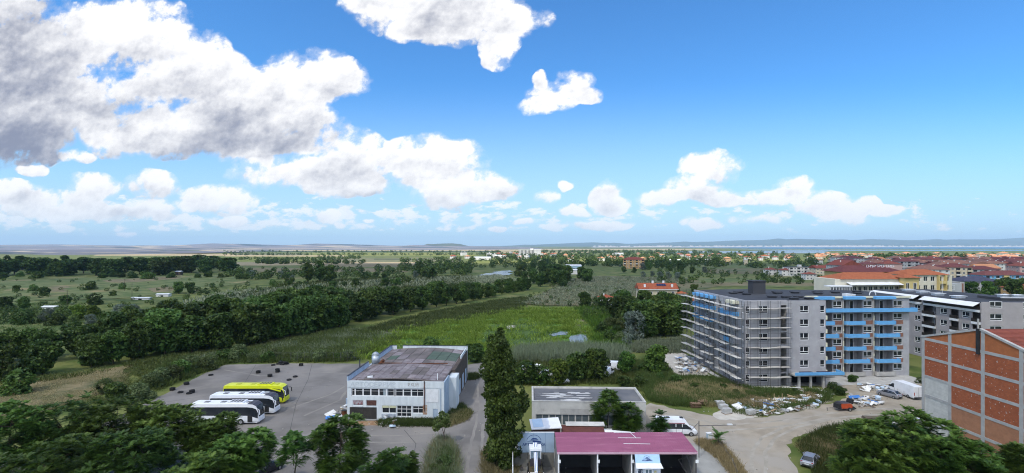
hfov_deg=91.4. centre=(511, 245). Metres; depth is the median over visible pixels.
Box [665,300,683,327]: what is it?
tree
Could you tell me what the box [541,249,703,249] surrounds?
field
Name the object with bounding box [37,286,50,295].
bush
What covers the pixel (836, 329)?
window
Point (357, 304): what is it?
tree
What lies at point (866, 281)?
hotel building
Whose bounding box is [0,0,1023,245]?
sky
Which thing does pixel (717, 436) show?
sapling
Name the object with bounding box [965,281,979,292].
tree
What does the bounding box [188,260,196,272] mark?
tree
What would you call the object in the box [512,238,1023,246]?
mountains
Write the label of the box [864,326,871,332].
window
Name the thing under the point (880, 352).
balcony door
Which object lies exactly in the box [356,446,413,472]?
feather leaved tree
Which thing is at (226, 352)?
bush
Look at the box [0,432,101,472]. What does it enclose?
feather leaved tree
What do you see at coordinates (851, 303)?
balcony door
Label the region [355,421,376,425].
loading ramp
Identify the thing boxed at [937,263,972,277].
house
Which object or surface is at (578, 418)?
window
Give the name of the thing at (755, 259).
field
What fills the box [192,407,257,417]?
side window
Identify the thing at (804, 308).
window
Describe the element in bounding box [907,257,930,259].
house
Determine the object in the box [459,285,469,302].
tree
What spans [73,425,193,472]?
feather leaved tree
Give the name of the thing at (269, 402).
side window
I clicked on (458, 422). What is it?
grass
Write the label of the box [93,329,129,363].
tree
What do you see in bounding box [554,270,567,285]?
tree
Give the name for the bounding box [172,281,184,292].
tree
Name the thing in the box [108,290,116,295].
bush
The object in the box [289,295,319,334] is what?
tree
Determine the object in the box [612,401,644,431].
tree
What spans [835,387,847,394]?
bush
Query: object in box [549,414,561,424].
window
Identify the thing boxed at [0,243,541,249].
hills
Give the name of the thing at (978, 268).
house
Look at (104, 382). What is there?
shrub
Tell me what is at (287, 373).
wheel track
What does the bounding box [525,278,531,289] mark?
tree
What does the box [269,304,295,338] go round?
tree
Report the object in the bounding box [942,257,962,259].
house
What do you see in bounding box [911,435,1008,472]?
feather leaved tree
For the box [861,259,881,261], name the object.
house
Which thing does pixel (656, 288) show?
villa
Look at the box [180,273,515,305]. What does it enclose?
trees
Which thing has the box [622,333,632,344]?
silver tree
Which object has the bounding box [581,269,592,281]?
tree
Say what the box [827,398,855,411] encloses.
compressor trailer
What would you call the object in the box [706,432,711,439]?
cable cabinet
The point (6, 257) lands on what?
tree
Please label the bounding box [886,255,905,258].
house
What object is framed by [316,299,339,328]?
tree
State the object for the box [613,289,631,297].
tree
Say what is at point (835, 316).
window
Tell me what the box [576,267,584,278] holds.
tree
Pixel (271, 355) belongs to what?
bush
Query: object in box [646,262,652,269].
tree
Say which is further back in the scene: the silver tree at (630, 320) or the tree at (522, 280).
the tree at (522, 280)
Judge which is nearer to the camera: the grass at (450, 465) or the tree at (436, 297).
the grass at (450, 465)
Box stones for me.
[282,372,917,472]
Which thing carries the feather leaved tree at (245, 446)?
on the ground at (66, 361)
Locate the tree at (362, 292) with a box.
[357,288,367,313]
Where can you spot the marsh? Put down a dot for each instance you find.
(484, 340)
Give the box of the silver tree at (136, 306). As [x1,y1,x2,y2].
[129,304,141,310]
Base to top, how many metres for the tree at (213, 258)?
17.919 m
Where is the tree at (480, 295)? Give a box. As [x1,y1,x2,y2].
[476,288,482,298]
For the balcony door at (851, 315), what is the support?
in the apartment building at (838, 336)
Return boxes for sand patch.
[713,408,757,419]
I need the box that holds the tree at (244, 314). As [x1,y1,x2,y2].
[230,302,269,344]
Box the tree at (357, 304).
[348,297,370,320]
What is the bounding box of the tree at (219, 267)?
[214,258,221,270]
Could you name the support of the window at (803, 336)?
in the apartment building at (838, 336)
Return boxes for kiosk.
[632,454,662,472]
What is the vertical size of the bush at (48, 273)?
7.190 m
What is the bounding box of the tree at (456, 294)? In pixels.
[452,285,461,303]
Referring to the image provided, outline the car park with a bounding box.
[0,363,488,472]
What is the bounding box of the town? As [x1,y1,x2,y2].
[593,245,1023,246]
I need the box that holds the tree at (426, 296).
[415,286,431,309]
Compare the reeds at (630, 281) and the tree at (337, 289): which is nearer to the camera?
the tree at (337, 289)
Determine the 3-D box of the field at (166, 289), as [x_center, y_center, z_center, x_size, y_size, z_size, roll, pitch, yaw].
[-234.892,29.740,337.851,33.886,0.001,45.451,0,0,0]
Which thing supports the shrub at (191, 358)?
on the ground at (66, 361)
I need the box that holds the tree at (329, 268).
[324,264,336,279]
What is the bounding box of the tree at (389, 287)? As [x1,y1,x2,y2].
[379,286,400,311]
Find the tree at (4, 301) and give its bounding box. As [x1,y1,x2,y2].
[0,296,14,309]
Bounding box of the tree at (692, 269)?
[689,266,695,272]
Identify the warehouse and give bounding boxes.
[532,386,645,431]
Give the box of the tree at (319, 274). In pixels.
[314,260,325,280]
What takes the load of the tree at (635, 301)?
on the ground at (66, 361)
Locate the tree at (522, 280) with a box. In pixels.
[518,278,526,290]
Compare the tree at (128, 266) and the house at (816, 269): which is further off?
the tree at (128, 266)
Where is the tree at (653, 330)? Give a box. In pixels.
[634,311,659,338]
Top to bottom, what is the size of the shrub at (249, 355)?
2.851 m
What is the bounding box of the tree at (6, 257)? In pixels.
[1,255,12,265]
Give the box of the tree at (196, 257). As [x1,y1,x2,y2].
[192,254,205,266]
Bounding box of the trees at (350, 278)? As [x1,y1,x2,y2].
[230,274,478,296]
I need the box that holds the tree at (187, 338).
[174,315,208,351]
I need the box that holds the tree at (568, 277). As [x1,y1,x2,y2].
[564,269,570,282]
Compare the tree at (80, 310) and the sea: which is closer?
the tree at (80, 310)
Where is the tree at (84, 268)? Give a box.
[77,257,91,272]
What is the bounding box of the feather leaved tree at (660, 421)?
[645,409,670,431]
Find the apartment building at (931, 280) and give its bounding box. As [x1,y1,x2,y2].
[888,269,964,292]
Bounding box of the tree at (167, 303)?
[153,298,180,309]
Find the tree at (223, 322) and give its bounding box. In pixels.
[198,312,235,349]
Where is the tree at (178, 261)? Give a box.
[170,256,195,272]
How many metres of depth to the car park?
94.07 m
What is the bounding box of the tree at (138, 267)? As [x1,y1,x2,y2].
[130,257,147,273]
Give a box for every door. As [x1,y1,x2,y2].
[247,416,251,421]
[350,407,362,418]
[363,407,376,418]
[433,409,437,417]
[459,378,460,394]
[462,372,463,388]
[849,301,853,307]
[849,313,853,320]
[849,326,853,333]
[849,338,853,346]
[849,351,853,359]
[849,364,853,371]
[879,300,882,307]
[879,313,882,320]
[879,325,882,333]
[879,338,882,345]
[879,351,882,358]
[879,363,882,371]
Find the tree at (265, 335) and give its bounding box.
[241,307,276,342]
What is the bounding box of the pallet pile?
[690,402,700,407]
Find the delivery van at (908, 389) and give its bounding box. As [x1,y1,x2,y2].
[886,380,921,397]
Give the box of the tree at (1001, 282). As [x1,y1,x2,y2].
[993,279,1008,293]
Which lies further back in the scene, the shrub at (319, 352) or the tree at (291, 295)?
the tree at (291, 295)
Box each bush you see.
[0,272,8,278]
[0,367,39,396]
[8,308,36,324]
[12,285,20,290]
[15,271,24,276]
[15,360,34,375]
[27,284,38,290]
[28,271,45,278]
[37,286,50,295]
[43,270,52,276]
[43,312,67,325]
[58,295,71,303]
[84,281,98,289]
[85,292,103,304]
[97,273,108,277]
[103,381,129,398]
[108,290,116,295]
[115,273,125,277]
[118,283,125,288]
[126,273,138,277]
[140,272,155,278]
[166,272,176,277]
[170,359,191,373]
[200,336,213,348]
[203,271,212,276]
[215,349,230,359]
[217,273,224,277]
[235,349,249,359]
[259,351,275,361]
[269,279,275,284]
[322,276,330,281]
[334,352,343,359]
[401,275,411,282]
[423,336,439,344]
[465,343,483,361]
[514,359,540,384]
[528,364,550,385]
[594,321,607,333]
[602,328,614,340]
[612,324,623,331]
[616,375,632,386]
[631,374,647,385]
[637,362,649,371]
[670,374,681,381]
[689,382,698,387]
[825,381,842,391]
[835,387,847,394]
[847,374,858,381]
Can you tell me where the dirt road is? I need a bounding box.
[646,384,921,472]
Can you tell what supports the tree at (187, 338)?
on the ground at (66, 361)
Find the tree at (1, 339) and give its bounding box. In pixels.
[0,333,6,358]
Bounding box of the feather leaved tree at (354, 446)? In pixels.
[307,412,375,472]
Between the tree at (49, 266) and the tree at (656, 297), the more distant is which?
the tree at (49, 266)
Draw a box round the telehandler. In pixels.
[527,442,543,472]
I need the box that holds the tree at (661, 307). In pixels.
[647,299,683,335]
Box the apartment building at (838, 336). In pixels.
[692,280,920,388]
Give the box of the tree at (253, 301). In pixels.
[241,299,264,325]
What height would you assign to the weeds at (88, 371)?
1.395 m
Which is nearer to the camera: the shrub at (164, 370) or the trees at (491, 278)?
the shrub at (164, 370)
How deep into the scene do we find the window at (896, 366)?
115.16 m
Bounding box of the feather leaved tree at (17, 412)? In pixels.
[0,398,65,472]
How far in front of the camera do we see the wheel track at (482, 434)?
76.32 m
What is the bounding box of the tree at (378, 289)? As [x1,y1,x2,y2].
[368,286,385,306]
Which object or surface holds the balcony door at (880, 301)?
in the apartment building at (838, 336)
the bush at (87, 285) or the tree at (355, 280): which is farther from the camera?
the tree at (355, 280)
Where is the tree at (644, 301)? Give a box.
[636,299,662,316]
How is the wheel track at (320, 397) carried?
on the car park
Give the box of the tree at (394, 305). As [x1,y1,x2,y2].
[381,287,404,314]
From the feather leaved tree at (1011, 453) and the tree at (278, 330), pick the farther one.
the tree at (278, 330)
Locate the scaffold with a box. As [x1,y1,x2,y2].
[681,289,791,387]
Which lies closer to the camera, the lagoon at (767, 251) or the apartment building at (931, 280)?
the apartment building at (931, 280)
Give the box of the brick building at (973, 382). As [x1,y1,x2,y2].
[921,319,1023,454]
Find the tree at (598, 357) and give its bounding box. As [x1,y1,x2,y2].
[584,348,610,379]
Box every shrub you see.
[93,377,114,393]
[127,381,156,400]
[142,371,165,387]
[153,366,172,383]
[162,364,184,379]
[182,354,200,370]
[199,356,218,370]
[206,353,219,363]
[228,350,239,362]
[230,344,247,354]
[246,352,259,362]
[268,348,280,356]
[293,352,301,360]
[300,352,310,360]
[310,349,325,360]
[343,350,356,360]
[429,463,437,471]
[436,454,451,465]
[604,317,616,325]
[612,317,629,329]
[612,331,626,340]
[914,377,921,383]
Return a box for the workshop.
[346,345,467,419]
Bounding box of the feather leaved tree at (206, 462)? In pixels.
[160,449,245,472]
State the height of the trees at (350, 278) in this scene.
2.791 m
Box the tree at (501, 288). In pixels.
[499,284,503,292]
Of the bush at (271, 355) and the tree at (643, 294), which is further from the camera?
the tree at (643, 294)
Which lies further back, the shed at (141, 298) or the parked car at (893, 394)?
the shed at (141, 298)
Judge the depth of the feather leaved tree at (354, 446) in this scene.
60.80 m
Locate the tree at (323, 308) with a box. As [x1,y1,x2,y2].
[302,294,332,331]
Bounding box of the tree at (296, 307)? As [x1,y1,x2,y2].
[277,302,307,336]
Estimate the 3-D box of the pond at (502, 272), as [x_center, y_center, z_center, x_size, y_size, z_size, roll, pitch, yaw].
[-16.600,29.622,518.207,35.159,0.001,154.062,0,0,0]
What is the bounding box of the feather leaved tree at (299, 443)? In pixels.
[274,430,317,472]
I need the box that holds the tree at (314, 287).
[305,284,327,290]
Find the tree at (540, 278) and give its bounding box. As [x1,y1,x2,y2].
[536,272,544,286]
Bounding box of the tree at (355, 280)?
[350,278,358,285]
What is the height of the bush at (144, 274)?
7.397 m
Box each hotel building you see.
[519,248,540,254]
[814,272,920,290]
[821,265,898,275]
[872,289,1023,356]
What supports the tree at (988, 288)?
on the ground at (66, 361)
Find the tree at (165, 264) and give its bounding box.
[149,260,172,274]
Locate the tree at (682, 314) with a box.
[672,298,691,325]
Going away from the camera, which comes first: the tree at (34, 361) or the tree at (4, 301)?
the tree at (34, 361)
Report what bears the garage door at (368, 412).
in the workshop
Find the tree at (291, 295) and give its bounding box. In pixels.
[288,293,306,319]
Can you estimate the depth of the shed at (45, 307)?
231.73 m
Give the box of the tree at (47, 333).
[24,327,61,354]
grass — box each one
[85,360,175,404]
[355,295,533,336]
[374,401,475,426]
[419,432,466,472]
[420,435,463,472]
[428,444,459,472]
[437,408,473,426]
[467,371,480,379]
[474,446,522,472]
[485,320,553,344]
[513,358,646,398]
[630,357,838,408]
[683,377,819,408]
[692,436,747,472]
[728,393,837,415]
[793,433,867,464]
[794,418,930,472]
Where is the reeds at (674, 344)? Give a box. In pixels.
[627,335,693,353]
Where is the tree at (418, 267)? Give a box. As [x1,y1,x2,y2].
[416,261,423,272]
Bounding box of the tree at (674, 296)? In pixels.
[669,294,693,324]
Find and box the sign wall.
[512,432,554,472]
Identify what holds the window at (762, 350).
in the apartment building at (838, 336)
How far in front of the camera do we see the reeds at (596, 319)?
186.69 m
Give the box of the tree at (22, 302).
[17,296,30,308]
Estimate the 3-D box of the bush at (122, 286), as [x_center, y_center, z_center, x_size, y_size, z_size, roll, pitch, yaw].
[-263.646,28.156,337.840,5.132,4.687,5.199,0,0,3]
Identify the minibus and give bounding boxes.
[654,416,697,436]
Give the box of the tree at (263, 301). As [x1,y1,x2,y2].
[247,295,279,328]
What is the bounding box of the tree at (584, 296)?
[578,291,591,306]
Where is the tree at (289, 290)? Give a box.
[276,287,303,298]
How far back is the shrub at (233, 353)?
127.89 m
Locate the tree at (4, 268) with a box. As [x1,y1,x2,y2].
[0,261,10,273]
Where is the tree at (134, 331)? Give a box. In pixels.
[120,320,159,358]
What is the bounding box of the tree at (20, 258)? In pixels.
[15,255,26,269]
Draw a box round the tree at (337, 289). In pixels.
[322,286,343,294]
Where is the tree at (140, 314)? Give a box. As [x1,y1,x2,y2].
[130,307,170,342]
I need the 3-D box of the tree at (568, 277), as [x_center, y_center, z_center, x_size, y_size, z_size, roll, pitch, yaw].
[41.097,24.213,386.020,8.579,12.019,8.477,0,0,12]
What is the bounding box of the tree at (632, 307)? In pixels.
[621,302,640,332]
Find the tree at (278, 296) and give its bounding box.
[262,291,290,323]
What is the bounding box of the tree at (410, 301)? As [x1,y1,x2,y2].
[404,288,415,311]
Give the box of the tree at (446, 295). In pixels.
[440,286,451,305]
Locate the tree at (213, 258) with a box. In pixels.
[205,255,220,268]
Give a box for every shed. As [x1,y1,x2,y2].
[41,306,56,308]
[131,297,151,299]
[156,293,170,296]
[175,271,182,274]
[475,257,490,259]
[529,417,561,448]
[561,421,627,431]
[566,264,581,268]
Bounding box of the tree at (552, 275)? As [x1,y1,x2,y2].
[550,270,557,283]
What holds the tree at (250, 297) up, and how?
on the ground at (66, 361)
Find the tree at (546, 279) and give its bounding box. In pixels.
[541,271,549,283]
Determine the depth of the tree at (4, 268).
483.35 m
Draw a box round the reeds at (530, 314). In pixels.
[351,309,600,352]
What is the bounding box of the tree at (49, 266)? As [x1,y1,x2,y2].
[45,258,58,271]
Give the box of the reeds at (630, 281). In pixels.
[515,275,687,306]
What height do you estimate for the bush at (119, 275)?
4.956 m
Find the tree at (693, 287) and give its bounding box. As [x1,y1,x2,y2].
[690,284,697,291]
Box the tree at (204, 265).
[196,258,212,272]
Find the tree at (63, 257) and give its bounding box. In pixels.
[60,255,69,259]
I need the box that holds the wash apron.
[515,443,726,472]
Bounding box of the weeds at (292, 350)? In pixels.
[128,325,401,392]
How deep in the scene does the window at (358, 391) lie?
86.27 m
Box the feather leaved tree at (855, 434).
[823,418,918,472]
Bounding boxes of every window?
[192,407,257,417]
[210,398,273,408]
[224,389,283,397]
[355,388,362,395]
[363,388,370,395]
[371,388,378,395]
[379,389,386,395]
[382,405,395,412]
[388,389,393,395]
[396,389,402,395]
[397,405,411,416]
[403,389,410,395]
[411,389,423,396]
[413,406,422,412]
[536,414,548,418]
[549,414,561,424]
[562,415,574,424]
[575,415,588,421]
[602,415,614,425]
[645,469,652,472]
[664,424,691,429]
[759,306,767,312]
[759,319,767,326]
[759,333,767,340]
[759,347,767,352]
[759,361,767,366]
[759,374,767,381]
[800,305,808,312]
[800,319,808,326]
[800,333,808,339]
[800,346,808,353]
[800,360,808,366]
[820,305,824,312]
[820,319,824,325]
[820,333,824,339]
[820,346,824,353]
[820,360,824,366]
[833,301,841,307]
[833,314,841,319]
[833,326,841,332]
[833,339,841,345]
[833,352,841,358]
[833,364,841,370]
[864,301,871,306]
[864,313,871,319]
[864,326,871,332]
[864,339,871,344]
[864,351,871,357]
[864,364,871,370]
[894,301,901,306]
[894,313,901,319]
[894,326,901,331]
[894,338,901,344]
[894,351,901,357]
[894,364,901,369]
[940,308,946,314]
[940,319,946,325]
[962,311,968,317]
[962,323,968,329]
[989,301,1001,307]
[990,314,1001,320]
[990,326,1001,328]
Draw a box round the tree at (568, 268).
[561,266,571,279]
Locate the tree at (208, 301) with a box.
[204,294,229,331]
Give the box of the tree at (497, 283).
[494,279,504,292]
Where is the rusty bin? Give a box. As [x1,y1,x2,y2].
[341,409,346,415]
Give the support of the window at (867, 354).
in the apartment building at (838, 336)
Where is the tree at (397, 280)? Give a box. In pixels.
[393,277,400,285]
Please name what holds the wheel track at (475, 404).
on the car park
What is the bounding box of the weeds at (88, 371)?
[0,326,347,384]
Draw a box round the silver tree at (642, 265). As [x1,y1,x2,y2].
[639,263,646,269]
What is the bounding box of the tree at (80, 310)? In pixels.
[69,304,85,318]
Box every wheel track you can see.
[226,370,349,375]
[280,373,478,436]
[280,440,423,443]
[290,366,311,429]
[291,385,346,407]
[303,390,346,415]
[465,400,478,472]
[478,424,484,472]
[663,408,918,424]
[688,414,904,430]
[749,418,824,472]
[763,418,838,472]
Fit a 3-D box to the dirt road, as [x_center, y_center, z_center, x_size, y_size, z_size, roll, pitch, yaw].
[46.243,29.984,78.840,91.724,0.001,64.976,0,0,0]
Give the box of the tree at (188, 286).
[185,282,195,293]
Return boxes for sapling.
[709,426,728,443]
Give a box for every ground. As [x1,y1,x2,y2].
[0,246,1023,472]
[665,353,708,375]
[757,397,833,416]
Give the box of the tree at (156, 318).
[132,307,191,353]
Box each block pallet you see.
[715,400,724,406]
[718,403,728,409]
[721,407,731,414]
[745,408,755,415]
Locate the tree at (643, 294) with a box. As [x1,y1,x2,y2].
[634,290,651,300]
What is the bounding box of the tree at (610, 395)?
[588,388,628,429]
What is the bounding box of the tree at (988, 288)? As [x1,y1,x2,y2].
[976,281,998,294]
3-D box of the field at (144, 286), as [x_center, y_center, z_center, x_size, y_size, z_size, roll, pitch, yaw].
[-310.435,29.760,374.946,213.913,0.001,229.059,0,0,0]
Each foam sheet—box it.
[324,409,335,415]
[732,403,742,409]
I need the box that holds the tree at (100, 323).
[95,317,130,341]
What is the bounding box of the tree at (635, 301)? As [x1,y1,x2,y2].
[624,299,640,310]
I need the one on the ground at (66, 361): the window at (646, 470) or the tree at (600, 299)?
the tree at (600, 299)
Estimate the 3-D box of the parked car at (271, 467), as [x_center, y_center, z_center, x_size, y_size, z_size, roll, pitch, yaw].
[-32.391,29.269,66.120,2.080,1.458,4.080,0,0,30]
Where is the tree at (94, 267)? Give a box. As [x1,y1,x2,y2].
[87,258,101,275]
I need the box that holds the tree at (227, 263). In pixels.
[217,257,239,271]
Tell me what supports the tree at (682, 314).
on the ground at (66, 361)
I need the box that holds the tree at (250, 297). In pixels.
[244,295,259,299]
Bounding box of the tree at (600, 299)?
[596,295,606,306]
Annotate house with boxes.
[597,293,612,304]
[623,257,643,268]
[763,267,777,274]
[778,267,788,275]
[783,265,808,275]
[801,271,816,279]
[808,265,825,275]
[825,260,860,268]
[830,255,842,261]
[836,258,856,261]
[848,256,864,262]
[859,261,876,264]
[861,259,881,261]
[865,257,882,259]
[875,260,901,269]
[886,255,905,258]
[890,258,918,269]
[905,264,950,274]
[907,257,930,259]
[928,261,946,264]
[931,260,969,265]
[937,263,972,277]
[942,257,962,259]
[952,275,998,294]
[961,256,993,259]
[966,258,986,260]
[966,261,988,264]
[967,270,1023,279]
[969,264,1000,268]
[970,265,1001,272]
[983,260,1005,269]
[990,257,1006,259]
[1000,284,1023,293]
[1005,262,1023,272]
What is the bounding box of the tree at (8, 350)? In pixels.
[0,342,17,380]
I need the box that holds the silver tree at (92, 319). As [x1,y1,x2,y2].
[83,314,96,324]
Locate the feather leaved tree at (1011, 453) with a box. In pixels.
[992,441,1023,472]
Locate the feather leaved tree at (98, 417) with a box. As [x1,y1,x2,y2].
[59,393,159,472]
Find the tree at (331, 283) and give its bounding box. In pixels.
[328,281,336,286]
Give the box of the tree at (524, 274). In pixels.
[520,271,527,283]
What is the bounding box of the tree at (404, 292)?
[400,287,416,308]
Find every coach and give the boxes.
[191,399,267,424]
[209,391,282,412]
[223,382,291,401]
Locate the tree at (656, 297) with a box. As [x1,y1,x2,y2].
[648,294,664,300]
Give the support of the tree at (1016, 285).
on the ground at (66, 361)
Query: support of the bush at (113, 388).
on the ground at (66, 361)
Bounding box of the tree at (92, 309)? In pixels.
[83,305,99,318]
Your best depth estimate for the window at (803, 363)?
106.55 m
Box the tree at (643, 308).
[635,301,664,329]
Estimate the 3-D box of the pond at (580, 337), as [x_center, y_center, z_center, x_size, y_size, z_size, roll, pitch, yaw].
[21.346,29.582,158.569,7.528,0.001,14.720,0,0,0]
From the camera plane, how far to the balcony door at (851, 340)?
116.06 m
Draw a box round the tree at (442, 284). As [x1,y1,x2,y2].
[433,280,448,302]
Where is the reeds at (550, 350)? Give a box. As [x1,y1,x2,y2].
[510,339,636,363]
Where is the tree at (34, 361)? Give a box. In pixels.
[20,339,65,374]
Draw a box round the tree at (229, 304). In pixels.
[206,297,242,333]
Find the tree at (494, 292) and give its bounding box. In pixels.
[489,285,498,295]
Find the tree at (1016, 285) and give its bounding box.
[1004,279,1023,294]
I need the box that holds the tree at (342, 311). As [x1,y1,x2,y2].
[326,294,351,326]
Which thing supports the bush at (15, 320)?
on the ground at (66, 361)
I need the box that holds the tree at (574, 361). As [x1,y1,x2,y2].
[566,351,590,379]
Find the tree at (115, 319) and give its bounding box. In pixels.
[90,311,130,345]
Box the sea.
[665,247,1023,248]
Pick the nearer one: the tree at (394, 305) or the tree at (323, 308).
the tree at (323, 308)
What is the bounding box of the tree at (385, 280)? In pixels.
[379,277,390,286]
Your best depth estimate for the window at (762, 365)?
106.04 m
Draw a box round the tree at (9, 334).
[0,328,25,359]
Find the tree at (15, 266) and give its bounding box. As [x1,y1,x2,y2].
[10,259,20,273]
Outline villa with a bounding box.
[634,281,687,298]
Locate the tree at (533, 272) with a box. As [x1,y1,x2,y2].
[528,268,537,282]
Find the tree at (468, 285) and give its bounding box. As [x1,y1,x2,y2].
[464,282,474,292]
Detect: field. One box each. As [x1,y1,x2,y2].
[0,250,284,254]
[0,276,253,301]
[0,300,98,332]
[0,366,127,416]
[50,286,69,291]
[94,254,233,255]
[102,275,181,282]
[148,287,172,291]
[199,250,518,250]
[222,255,344,256]
[236,253,304,254]
[236,262,414,265]
[239,258,324,260]
[252,268,407,271]
[255,251,494,251]
[304,253,476,255]
[312,264,414,266]
[335,258,461,261]
[374,259,424,259]
[473,261,530,264]
[527,276,718,305]
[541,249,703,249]
[660,258,784,260]
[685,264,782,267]
[696,278,813,286]
[706,268,781,273]
[706,282,813,285]
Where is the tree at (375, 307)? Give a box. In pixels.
[360,291,383,318]
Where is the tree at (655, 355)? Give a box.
[644,344,668,372]
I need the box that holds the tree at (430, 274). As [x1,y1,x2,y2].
[427,267,435,277]
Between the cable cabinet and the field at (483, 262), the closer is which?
the cable cabinet
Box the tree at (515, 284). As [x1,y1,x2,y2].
[511,281,519,291]
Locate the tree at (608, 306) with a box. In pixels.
[605,296,624,316]
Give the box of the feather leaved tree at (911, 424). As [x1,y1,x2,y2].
[857,404,977,472]
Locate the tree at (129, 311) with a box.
[114,305,138,327]
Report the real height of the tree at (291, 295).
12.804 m
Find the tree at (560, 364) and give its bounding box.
[548,358,568,384]
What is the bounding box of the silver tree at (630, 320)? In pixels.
[622,311,649,339]
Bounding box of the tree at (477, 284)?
[473,282,481,291]
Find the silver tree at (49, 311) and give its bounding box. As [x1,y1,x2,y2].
[37,308,54,321]
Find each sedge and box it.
[397,334,449,348]
[482,319,558,344]
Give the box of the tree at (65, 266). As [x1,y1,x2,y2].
[51,261,73,275]
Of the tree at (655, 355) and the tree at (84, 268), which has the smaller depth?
the tree at (655, 355)
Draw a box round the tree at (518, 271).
[514,265,526,275]
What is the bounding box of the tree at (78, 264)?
[57,259,82,273]
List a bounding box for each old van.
[603,366,613,376]
[607,360,618,369]
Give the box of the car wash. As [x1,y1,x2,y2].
[555,432,698,472]
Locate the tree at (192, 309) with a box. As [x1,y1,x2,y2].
[170,302,204,334]
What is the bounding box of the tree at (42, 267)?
[20,257,50,273]
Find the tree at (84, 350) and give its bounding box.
[74,332,106,367]
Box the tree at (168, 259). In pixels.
[161,256,176,269]
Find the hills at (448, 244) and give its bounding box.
[425,243,465,245]
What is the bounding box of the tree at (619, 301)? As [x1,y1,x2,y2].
[612,295,631,320]
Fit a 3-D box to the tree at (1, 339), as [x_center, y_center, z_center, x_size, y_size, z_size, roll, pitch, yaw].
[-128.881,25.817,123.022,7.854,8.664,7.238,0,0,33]
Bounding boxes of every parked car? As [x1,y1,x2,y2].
[252,460,282,472]
[800,451,819,467]
[876,389,902,398]
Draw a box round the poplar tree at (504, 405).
[478,327,529,470]
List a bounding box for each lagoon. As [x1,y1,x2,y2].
[663,251,826,252]
[773,250,1023,250]
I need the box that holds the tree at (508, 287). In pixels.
[504,281,512,292]
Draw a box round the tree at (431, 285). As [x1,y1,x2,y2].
[425,281,441,304]
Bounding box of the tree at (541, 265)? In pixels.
[538,262,547,271]
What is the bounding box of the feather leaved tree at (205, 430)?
[175,411,241,471]
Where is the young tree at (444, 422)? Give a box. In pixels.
[432,410,450,439]
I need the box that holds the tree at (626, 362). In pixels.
[617,350,635,372]
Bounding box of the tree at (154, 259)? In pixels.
[147,257,167,270]
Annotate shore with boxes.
[593,247,653,247]
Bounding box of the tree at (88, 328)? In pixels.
[71,323,108,355]
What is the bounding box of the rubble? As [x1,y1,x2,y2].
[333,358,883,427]
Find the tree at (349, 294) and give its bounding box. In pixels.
[335,289,359,317]
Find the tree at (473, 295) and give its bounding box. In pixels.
[468,287,478,300]
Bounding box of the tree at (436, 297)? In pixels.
[432,287,441,306]
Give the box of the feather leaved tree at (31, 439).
[2,390,109,472]
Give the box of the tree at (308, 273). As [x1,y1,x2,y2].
[301,262,314,281]
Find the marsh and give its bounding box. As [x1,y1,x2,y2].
[361,309,593,354]
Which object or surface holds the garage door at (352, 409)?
in the workshop
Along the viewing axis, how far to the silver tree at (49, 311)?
191.35 m
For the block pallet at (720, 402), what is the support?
on the ground at (66, 361)
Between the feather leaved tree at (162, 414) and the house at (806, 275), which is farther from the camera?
the house at (806, 275)
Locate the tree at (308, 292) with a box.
[300,287,314,295]
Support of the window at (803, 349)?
in the apartment building at (838, 336)
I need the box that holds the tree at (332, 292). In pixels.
[323,289,338,309]
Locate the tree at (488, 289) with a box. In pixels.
[483,285,493,296]
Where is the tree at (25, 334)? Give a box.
[13,327,44,359]
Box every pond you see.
[481,270,512,275]
[549,331,567,335]
[569,334,588,342]
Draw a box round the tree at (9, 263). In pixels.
[0,258,13,270]
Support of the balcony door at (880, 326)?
in the apartment building at (838, 336)
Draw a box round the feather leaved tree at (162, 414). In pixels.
[121,399,205,468]
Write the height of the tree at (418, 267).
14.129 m
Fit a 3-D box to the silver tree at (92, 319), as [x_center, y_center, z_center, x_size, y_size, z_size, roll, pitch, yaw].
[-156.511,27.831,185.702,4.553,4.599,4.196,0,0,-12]
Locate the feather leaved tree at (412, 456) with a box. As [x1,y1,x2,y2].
[398,450,421,472]
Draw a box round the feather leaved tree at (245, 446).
[200,426,280,472]
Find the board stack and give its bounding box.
[861,415,877,418]
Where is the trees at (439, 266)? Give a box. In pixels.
[0,249,1022,323]
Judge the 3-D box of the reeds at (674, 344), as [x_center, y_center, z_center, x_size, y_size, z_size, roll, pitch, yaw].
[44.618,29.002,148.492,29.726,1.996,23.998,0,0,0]
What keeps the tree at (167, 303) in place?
on the ground at (66, 361)
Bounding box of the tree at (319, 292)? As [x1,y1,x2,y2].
[311,290,330,299]
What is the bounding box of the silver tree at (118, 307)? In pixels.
[111,304,124,311]
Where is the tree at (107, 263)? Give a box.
[99,259,126,275]
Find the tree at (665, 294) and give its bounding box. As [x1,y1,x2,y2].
[656,291,669,300]
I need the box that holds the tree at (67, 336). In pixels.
[60,321,81,352]
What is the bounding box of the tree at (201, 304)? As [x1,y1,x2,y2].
[180,300,209,316]
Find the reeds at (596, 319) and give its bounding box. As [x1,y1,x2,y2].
[573,305,630,349]
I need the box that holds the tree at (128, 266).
[117,257,133,273]

